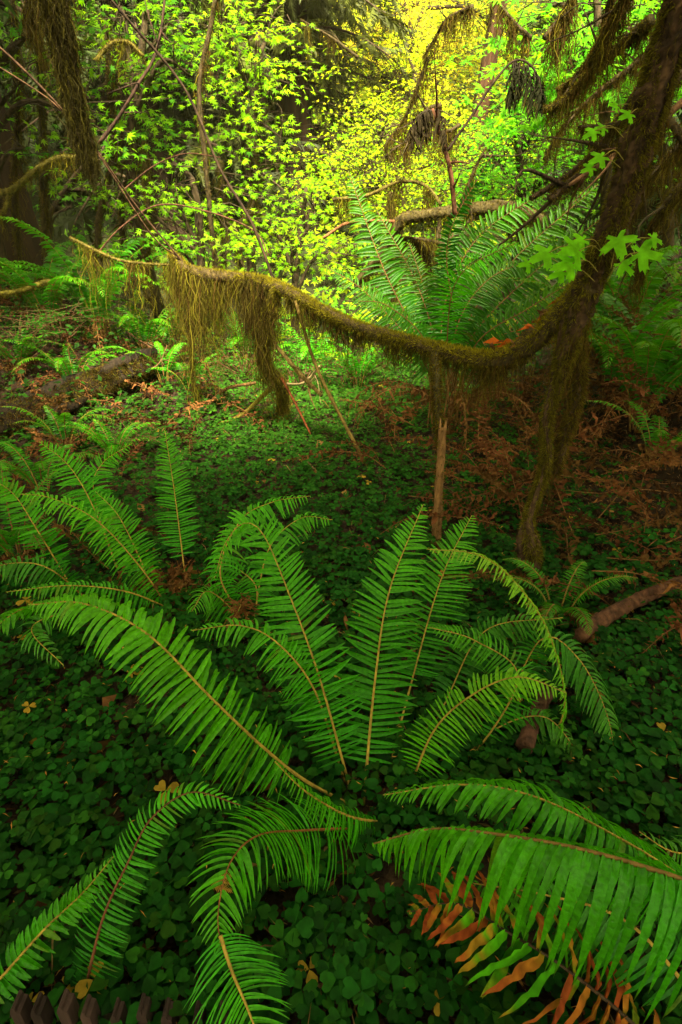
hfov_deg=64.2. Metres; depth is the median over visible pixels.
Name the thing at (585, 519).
dead frond
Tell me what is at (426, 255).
bare branch
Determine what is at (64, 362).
sword fern
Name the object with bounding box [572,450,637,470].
dead frond
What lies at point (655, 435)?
sword fern
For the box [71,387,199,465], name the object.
fern
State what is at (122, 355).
bare branch
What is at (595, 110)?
moss
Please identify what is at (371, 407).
dead frond
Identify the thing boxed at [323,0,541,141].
vine maple
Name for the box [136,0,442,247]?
maple
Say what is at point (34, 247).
redwood tree
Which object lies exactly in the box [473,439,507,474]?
dead frond
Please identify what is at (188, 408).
dead frond
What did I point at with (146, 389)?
dead frond
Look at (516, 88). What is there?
wilted frond
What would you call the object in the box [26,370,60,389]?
dead frond
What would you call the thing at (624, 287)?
sword fern
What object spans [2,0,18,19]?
redwood tree
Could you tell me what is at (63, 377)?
undergrowth
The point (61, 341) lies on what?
leafy shrub
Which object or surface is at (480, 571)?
dead frond
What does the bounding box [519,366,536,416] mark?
dead frond
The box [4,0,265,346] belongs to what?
vine maple
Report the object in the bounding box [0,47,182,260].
bare branch
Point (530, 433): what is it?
dead frond
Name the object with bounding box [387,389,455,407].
dead frond
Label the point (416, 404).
dead frond
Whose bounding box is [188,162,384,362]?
vine maple
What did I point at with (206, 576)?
dead frond
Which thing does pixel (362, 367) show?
sword fern
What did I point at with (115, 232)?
bare branch
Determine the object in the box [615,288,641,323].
dead frond
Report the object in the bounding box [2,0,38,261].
mossy sapling
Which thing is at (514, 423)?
dead frond
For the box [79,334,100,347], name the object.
dead frond
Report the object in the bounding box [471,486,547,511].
dead frond
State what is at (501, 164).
vine maple
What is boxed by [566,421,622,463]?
dead frond
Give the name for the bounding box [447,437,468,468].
dead frond
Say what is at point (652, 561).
dead frond
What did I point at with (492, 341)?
fallen leaves
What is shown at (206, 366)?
dead frond
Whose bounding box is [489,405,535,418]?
dead frond
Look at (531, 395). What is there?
dead frond
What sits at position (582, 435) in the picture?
dead frond
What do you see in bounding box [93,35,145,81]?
mossy branch
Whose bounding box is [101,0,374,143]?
hemlock tree
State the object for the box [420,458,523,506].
dead frond
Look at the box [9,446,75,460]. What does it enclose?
dead frond
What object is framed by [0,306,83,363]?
leafy shrub
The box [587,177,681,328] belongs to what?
bare branch
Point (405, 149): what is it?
bare branch
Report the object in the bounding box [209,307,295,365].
sword fern
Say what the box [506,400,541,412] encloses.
dead frond
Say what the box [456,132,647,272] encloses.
bare branch
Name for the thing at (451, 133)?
bare branch
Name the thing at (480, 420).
dead frond
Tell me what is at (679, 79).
bare branch
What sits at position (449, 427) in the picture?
dead frond
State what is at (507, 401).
dead frond
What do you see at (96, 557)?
dead frond
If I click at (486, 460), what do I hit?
dead frond
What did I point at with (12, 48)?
vine maple
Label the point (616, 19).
moss
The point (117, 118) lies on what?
bare branch
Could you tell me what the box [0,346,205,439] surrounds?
fallen log
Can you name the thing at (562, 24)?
moss
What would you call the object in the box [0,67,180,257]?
bare branch
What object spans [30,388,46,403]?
dead frond
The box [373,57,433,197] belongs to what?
moss
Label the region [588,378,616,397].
dead frond
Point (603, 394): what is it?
dead frond
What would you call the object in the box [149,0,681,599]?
mossy maple
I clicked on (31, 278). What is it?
sword fern
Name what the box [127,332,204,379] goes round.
bare branch
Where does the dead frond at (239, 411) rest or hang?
on the forest floor
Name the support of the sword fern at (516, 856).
on the forest floor
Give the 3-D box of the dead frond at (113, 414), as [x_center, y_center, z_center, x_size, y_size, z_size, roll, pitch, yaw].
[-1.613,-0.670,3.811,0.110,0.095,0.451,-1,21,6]
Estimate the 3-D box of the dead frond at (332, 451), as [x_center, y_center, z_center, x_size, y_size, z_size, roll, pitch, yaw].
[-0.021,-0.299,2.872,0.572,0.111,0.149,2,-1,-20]
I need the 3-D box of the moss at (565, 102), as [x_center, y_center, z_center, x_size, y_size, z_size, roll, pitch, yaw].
[1.209,-1.981,2.629,0.193,0.552,0.564,-16,30,-30]
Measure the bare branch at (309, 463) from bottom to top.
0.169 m
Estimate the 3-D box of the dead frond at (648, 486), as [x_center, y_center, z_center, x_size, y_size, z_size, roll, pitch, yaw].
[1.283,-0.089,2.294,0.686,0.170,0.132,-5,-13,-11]
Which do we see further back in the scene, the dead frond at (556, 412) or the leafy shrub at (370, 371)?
the leafy shrub at (370, 371)
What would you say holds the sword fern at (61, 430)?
on the forest floor
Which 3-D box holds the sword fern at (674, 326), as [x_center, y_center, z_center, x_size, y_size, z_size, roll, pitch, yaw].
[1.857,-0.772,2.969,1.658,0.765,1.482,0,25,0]
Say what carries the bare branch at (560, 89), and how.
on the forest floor
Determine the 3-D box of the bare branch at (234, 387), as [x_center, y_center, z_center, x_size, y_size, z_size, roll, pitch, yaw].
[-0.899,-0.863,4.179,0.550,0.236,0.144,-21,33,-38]
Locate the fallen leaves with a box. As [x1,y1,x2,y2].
[482,296,559,351]
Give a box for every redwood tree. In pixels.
[0,0,104,333]
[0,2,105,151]
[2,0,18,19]
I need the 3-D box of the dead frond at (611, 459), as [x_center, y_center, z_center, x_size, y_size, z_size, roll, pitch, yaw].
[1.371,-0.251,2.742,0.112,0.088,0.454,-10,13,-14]
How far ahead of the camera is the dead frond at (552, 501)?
2.54 m
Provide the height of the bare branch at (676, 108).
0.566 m
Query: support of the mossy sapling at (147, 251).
on the forest floor
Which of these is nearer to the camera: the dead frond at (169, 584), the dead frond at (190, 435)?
the dead frond at (169, 584)
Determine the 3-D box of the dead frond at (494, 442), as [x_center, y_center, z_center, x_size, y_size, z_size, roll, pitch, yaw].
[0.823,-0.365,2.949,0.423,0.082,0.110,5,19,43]
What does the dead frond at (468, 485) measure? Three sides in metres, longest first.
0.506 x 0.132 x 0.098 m
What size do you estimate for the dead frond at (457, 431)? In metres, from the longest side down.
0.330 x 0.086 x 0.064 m
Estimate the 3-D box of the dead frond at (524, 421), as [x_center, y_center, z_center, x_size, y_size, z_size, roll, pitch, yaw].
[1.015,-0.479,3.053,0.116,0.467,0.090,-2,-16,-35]
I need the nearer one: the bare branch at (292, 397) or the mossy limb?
the mossy limb
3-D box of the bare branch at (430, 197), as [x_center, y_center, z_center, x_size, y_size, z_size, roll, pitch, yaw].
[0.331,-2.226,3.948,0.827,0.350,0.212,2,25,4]
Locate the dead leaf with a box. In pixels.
[212,872,234,893]
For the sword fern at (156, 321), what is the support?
on the forest floor
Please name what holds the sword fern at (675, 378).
on the forest floor
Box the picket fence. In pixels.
[4,988,236,1023]
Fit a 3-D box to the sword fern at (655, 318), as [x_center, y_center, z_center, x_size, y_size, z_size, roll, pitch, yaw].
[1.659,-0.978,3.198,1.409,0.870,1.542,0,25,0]
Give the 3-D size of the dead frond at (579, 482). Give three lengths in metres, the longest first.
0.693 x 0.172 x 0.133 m
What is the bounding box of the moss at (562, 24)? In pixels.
[529,0,590,126]
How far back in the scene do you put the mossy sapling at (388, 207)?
4.58 m
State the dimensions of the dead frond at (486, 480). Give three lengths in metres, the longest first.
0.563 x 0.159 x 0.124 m
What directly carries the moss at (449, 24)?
attached to the moss at (394, 135)
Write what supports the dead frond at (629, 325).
on the forest floor
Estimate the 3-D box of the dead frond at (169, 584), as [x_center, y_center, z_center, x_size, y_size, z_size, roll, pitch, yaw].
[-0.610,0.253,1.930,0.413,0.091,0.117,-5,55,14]
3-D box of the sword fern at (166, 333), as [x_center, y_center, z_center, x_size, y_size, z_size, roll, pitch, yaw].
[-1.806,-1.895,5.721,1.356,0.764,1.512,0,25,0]
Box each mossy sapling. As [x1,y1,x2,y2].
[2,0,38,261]
[24,29,70,303]
[92,24,160,316]
[107,46,158,290]
[120,140,188,318]
[211,160,257,321]
[231,108,265,271]
[381,191,404,327]
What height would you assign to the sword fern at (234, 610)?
0.432 m
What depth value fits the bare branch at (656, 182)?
3.09 m
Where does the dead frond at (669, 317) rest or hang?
on the dead frond
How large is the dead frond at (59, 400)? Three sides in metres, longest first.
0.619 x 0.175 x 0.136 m
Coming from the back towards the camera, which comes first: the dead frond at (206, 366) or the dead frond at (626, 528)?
the dead frond at (206, 366)
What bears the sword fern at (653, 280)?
on the forest floor
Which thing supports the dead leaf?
on the sword fern at (144, 638)
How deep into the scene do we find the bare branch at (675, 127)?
2.43 m
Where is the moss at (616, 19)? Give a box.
[534,0,648,123]
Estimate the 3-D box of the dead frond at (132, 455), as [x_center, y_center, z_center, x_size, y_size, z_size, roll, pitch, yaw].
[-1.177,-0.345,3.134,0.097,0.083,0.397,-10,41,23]
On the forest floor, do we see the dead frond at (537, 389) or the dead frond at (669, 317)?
the dead frond at (537, 389)
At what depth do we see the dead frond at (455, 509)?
2.50 m
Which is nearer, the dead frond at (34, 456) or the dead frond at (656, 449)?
the dead frond at (656, 449)
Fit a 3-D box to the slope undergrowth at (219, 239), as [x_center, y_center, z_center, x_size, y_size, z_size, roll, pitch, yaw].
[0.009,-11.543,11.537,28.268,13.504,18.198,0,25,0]
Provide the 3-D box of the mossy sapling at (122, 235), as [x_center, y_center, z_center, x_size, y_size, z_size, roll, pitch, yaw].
[-1.930,-3.064,5.049,0.756,2.094,0.492,0,25,0]
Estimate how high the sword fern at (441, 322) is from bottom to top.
1.609 m
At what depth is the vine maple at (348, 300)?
5.68 m
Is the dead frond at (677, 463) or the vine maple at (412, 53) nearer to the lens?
the dead frond at (677, 463)
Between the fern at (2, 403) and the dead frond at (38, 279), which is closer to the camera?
the fern at (2, 403)
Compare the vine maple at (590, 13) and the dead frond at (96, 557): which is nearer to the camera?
the dead frond at (96, 557)
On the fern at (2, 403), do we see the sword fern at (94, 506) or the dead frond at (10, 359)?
the dead frond at (10, 359)
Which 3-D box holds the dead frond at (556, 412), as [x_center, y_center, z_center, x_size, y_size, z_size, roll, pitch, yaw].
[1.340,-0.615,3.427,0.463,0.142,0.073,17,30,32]
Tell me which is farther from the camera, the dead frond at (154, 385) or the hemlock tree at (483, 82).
the hemlock tree at (483, 82)
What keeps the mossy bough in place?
on the forest floor
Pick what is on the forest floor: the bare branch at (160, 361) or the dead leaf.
the bare branch at (160, 361)
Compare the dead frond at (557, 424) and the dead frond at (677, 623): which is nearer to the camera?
the dead frond at (677, 623)
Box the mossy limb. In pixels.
[23,0,107,208]
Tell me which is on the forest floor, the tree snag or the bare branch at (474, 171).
the tree snag
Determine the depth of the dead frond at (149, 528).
2.13 m
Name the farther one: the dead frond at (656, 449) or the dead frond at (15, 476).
the dead frond at (15, 476)
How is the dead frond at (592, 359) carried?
on the forest floor
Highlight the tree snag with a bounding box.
[430,420,446,549]
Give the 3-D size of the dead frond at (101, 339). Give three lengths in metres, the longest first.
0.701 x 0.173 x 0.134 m
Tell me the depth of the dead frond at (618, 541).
2.23 m
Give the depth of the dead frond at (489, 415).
3.27 m
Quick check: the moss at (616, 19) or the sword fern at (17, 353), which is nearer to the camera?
the moss at (616, 19)
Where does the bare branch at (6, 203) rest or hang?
attached to the bare branch at (45, 164)
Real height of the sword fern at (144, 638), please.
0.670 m
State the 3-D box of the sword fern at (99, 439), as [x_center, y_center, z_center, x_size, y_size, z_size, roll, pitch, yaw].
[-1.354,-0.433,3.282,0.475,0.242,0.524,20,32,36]
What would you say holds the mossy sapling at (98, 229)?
on the forest floor
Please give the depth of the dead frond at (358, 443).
3.10 m
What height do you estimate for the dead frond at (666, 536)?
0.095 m
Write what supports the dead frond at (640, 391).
on the forest floor
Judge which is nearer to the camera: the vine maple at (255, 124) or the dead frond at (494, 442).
the dead frond at (494, 442)
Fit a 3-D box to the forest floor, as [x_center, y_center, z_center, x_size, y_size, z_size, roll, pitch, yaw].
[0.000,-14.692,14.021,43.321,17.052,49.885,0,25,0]
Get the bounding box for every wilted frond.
[403,110,447,162]
[505,62,545,123]
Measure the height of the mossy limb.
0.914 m
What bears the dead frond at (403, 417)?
on the forest floor
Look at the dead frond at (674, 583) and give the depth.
1.91 m
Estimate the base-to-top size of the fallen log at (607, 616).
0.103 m
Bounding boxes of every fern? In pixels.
[0,216,213,362]
[0,242,128,330]
[0,264,135,329]
[0,328,56,386]
[0,357,26,436]
[0,405,114,454]
[0,429,202,666]
[0,441,98,496]
[0,463,113,576]
[0,781,239,1003]
[2,340,126,405]
[28,504,619,1023]
[58,419,159,465]
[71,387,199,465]
[93,298,222,359]
[95,299,181,357]
[103,342,203,387]
[148,353,225,398]
[186,495,332,631]
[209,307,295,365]
[242,322,348,379]
[313,340,406,388]
[329,153,599,452]
[372,777,681,1023]
[483,227,681,351]
[495,264,681,432]
[495,557,637,647]
[520,239,681,344]
[521,290,681,450]
[526,293,681,432]
[585,400,681,472]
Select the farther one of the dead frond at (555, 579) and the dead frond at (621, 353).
the dead frond at (621, 353)
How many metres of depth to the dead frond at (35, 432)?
3.28 m
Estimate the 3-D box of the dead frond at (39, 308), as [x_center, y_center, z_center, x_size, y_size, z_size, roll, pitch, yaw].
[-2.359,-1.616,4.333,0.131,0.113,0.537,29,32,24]
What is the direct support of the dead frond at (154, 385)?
on the forest floor
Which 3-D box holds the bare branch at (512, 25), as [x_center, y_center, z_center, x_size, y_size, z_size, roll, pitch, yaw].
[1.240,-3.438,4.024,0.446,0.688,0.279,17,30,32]
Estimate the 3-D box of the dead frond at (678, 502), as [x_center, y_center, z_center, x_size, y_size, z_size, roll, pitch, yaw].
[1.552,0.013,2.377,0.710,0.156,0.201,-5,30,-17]
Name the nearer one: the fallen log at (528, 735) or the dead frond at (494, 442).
the fallen log at (528, 735)
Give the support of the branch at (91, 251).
attached to the mossy maple at (213, 294)
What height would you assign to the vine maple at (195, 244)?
2.094 m
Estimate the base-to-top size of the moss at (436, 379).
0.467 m
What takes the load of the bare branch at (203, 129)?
attached to the mossy maple at (213, 294)
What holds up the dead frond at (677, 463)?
on the forest floor
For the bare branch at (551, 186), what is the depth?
2.93 m
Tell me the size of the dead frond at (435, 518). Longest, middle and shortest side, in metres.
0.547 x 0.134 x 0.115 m
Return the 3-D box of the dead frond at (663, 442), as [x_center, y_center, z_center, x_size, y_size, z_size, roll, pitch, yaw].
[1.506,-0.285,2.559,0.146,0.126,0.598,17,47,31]
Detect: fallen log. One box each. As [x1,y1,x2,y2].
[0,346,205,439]
[515,685,552,753]
[573,576,681,643]
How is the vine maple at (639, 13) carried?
on the forest floor
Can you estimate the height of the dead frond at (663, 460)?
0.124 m
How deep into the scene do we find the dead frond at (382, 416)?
3.25 m
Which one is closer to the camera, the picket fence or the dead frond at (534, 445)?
the picket fence
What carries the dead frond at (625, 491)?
on the forest floor
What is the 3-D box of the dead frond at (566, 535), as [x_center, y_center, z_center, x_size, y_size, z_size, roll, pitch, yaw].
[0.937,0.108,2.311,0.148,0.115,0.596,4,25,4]
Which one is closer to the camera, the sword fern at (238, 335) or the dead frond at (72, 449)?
the dead frond at (72, 449)
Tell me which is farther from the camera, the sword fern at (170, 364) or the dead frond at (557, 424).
the sword fern at (170, 364)
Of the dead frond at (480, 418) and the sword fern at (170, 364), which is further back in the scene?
the sword fern at (170, 364)
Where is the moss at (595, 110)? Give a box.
[532,54,644,177]
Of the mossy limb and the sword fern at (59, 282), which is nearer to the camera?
the mossy limb
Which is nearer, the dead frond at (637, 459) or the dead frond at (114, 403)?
the dead frond at (637, 459)
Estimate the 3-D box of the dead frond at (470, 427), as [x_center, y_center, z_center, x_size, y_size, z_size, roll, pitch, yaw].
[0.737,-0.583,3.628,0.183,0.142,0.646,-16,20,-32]
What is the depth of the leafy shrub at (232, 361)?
5.22 m
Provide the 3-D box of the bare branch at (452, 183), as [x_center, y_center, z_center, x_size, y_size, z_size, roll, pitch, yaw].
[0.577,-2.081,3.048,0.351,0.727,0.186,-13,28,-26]
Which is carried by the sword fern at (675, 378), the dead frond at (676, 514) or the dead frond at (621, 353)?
the dead frond at (621, 353)
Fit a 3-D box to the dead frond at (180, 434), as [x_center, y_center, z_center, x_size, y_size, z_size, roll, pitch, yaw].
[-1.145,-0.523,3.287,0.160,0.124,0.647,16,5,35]
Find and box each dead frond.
[0,295,44,323]
[0,356,19,366]
[0,451,51,460]
[0,554,45,563]
[1,457,28,496]
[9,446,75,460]
[10,304,73,314]
[14,278,42,310]
[23,427,53,449]
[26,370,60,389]
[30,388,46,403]
[32,394,69,416]
[32,508,108,568]
[34,434,77,447]
[60,327,84,370]
[65,433,106,451]
[75,333,126,347]
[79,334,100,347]
[91,396,158,434]
[91,410,120,424]
[96,412,189,442]
[119,379,173,399]
[120,436,153,474]
[120,524,186,558]
[132,384,153,414]
[139,573,216,592]
[144,376,162,400]
[162,397,221,430]
[184,416,202,456]
[199,359,217,392]
[200,569,215,600]
[218,400,266,437]
[282,445,385,468]
[332,439,378,459]
[338,398,413,425]
[371,394,442,419]
[374,396,395,452]
[379,510,499,534]
[382,434,477,465]
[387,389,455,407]
[387,405,417,437]
[409,491,515,539]
[412,485,502,523]
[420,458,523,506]
[424,470,470,484]
[425,459,526,485]
[437,567,553,591]
[444,404,529,422]
[444,413,456,444]
[444,415,488,436]
[445,460,523,511]
[446,429,471,437]
[446,482,481,512]
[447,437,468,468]
[455,392,537,411]
[459,387,527,409]
[463,437,527,451]
[465,386,543,408]
[466,411,492,433]
[468,397,493,440]
[470,396,493,454]
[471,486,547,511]
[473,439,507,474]
[473,571,612,604]
[474,435,499,479]
[479,426,525,518]
[488,442,522,497]
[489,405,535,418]
[489,418,531,437]
[490,396,537,407]
[503,469,628,498]
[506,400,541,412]
[511,391,534,466]
[516,382,547,405]
[516,424,537,450]
[517,406,651,490]
[517,508,609,529]
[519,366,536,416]
[521,406,589,423]
[521,460,617,499]
[528,426,616,448]
[528,447,574,534]
[530,413,562,431]
[540,488,566,521]
[542,392,623,411]
[544,514,582,578]
[551,341,609,379]
[556,421,625,437]
[560,516,680,577]
[563,472,681,504]
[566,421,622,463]
[569,445,603,457]
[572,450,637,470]
[573,469,657,532]
[582,404,622,412]
[583,455,643,470]
[586,423,607,458]
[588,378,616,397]
[589,371,672,421]
[591,376,620,409]
[592,566,681,593]
[595,512,681,536]
[598,438,681,518]
[601,377,671,422]
[602,455,681,473]
[603,304,674,354]
[603,333,647,419]
[607,548,681,571]
[614,364,681,415]
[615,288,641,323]
[615,450,681,468]
[619,279,673,319]
[629,495,680,531]
[630,311,653,323]
[632,530,680,544]
[634,426,678,491]
[642,598,681,652]
[665,530,681,548]
[667,460,681,466]
[670,498,681,536]
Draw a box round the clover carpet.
[0,307,681,1023]
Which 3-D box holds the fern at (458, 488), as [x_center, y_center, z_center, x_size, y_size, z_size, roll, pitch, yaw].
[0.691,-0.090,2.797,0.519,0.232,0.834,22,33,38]
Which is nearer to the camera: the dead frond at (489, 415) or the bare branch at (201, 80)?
the dead frond at (489, 415)
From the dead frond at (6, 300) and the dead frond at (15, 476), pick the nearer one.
the dead frond at (15, 476)
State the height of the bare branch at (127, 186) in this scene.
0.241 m
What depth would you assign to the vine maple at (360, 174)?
7.00 m
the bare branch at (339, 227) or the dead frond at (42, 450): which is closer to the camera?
the dead frond at (42, 450)
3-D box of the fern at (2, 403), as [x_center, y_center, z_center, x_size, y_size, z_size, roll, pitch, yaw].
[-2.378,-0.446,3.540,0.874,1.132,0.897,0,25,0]
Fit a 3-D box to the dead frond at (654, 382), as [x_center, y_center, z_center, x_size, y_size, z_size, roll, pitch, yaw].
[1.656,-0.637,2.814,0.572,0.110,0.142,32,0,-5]
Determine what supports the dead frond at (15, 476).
on the forest floor
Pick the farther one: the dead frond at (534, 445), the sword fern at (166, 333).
the sword fern at (166, 333)
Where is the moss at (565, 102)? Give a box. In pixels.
[534,13,655,167]
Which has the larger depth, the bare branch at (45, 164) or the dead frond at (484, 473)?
the bare branch at (45, 164)
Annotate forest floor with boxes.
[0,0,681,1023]
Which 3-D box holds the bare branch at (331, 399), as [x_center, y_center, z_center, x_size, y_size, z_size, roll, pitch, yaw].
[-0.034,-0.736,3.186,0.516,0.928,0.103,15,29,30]
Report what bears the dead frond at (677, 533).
on the forest floor
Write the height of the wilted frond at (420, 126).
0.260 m
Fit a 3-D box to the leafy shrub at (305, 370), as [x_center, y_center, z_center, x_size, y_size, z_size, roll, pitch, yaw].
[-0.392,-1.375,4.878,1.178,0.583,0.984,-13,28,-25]
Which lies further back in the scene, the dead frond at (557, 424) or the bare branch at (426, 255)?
the bare branch at (426, 255)
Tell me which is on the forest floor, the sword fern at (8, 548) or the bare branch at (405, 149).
the sword fern at (8, 548)
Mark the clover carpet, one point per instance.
(346, 971)
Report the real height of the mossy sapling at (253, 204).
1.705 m
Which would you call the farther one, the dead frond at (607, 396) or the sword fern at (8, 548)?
the dead frond at (607, 396)
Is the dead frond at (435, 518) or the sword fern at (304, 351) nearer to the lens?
the dead frond at (435, 518)
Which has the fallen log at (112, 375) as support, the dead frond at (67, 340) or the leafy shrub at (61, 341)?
the dead frond at (67, 340)
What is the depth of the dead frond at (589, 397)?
3.30 m
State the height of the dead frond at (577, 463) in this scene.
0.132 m
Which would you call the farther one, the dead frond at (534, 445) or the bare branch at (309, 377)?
the bare branch at (309, 377)
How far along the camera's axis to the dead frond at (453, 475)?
2.82 m
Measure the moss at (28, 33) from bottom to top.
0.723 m
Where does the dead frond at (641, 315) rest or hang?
on the forest floor
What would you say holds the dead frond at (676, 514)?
on the forest floor
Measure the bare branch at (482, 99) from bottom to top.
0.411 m
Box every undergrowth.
[0,243,681,458]
[1,0,681,364]
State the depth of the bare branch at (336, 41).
5.50 m
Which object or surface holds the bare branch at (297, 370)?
attached to the mossy maple at (213, 294)
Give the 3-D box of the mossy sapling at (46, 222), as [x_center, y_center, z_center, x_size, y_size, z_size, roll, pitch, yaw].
[-2.589,-2.927,4.792,0.594,2.131,0.347,6,26,12]
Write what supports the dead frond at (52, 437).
on the forest floor
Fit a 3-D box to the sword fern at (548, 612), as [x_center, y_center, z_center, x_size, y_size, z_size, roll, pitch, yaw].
[0.745,0.281,1.864,0.384,0.192,0.440,-11,27,-22]
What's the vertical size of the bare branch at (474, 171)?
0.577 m
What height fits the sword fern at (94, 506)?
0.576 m
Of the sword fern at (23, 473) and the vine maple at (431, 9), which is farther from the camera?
the vine maple at (431, 9)
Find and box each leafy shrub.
[0,297,124,353]
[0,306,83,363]
[145,326,315,376]
[227,329,368,389]
[284,347,417,382]
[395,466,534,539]
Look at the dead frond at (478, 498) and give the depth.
2.62 m
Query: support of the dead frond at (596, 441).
on the forest floor
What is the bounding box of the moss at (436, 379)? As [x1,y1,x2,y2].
[426,350,447,470]
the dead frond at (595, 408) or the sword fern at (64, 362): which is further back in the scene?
the sword fern at (64, 362)
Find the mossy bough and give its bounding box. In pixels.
[354,198,547,308]
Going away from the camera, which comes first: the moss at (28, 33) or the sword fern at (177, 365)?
the moss at (28, 33)
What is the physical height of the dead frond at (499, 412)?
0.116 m
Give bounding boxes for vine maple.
[0,0,187,315]
[0,0,267,292]
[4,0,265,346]
[26,147,330,365]
[139,0,361,355]
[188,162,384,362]
[261,97,548,321]
[282,190,597,333]
[292,0,577,235]
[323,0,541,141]
[332,0,557,107]
[394,88,615,323]
[432,0,681,324]
[494,0,681,303]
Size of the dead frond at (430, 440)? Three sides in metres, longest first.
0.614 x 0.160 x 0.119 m
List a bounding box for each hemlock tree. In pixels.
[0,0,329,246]
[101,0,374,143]
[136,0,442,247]
[463,0,507,155]
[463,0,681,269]
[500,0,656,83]
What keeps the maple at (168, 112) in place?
on the forest floor
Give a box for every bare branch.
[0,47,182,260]
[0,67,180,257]
[0,153,82,205]
[0,193,13,237]
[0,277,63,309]
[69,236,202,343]
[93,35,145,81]
[93,347,187,376]
[95,203,268,255]
[97,0,175,144]
[110,0,273,277]
[121,153,219,192]
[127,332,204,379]
[128,346,171,388]
[192,0,223,268]
[200,381,255,414]
[275,345,322,410]
[280,377,310,434]
[281,425,328,478]
[287,365,320,404]
[294,300,367,467]
[295,19,361,74]
[322,219,407,239]
[332,178,442,226]
[375,122,463,201]
[384,206,442,305]
[385,90,458,172]
[431,53,472,214]
[447,59,542,150]
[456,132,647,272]
[458,147,531,239]
[481,0,537,93]
[530,87,635,215]
[534,0,641,146]
[564,98,681,232]
[571,112,681,255]
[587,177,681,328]
[607,143,681,245]
[642,70,681,202]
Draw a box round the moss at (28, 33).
[18,0,56,89]
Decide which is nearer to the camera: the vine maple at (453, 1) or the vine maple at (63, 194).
the vine maple at (63, 194)
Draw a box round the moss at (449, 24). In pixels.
[414,0,474,106]
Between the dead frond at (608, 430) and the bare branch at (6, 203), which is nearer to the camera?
the dead frond at (608, 430)
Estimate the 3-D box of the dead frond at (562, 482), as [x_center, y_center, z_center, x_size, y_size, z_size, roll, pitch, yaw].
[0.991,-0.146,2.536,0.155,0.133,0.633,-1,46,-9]
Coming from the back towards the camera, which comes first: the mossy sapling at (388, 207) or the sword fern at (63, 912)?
the mossy sapling at (388, 207)
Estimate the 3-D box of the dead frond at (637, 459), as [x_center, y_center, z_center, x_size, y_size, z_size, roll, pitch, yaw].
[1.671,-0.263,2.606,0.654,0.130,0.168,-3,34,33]
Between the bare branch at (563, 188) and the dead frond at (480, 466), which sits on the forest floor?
the dead frond at (480, 466)
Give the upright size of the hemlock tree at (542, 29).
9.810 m
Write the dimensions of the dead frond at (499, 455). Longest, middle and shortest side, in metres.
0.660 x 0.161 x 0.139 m
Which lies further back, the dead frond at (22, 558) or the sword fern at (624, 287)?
the sword fern at (624, 287)
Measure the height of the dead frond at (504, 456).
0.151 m
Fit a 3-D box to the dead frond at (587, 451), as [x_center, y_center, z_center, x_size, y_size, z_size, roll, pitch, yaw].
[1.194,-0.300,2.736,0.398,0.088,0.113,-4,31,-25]
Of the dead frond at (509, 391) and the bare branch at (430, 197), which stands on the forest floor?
the dead frond at (509, 391)
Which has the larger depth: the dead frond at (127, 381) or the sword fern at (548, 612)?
the dead frond at (127, 381)

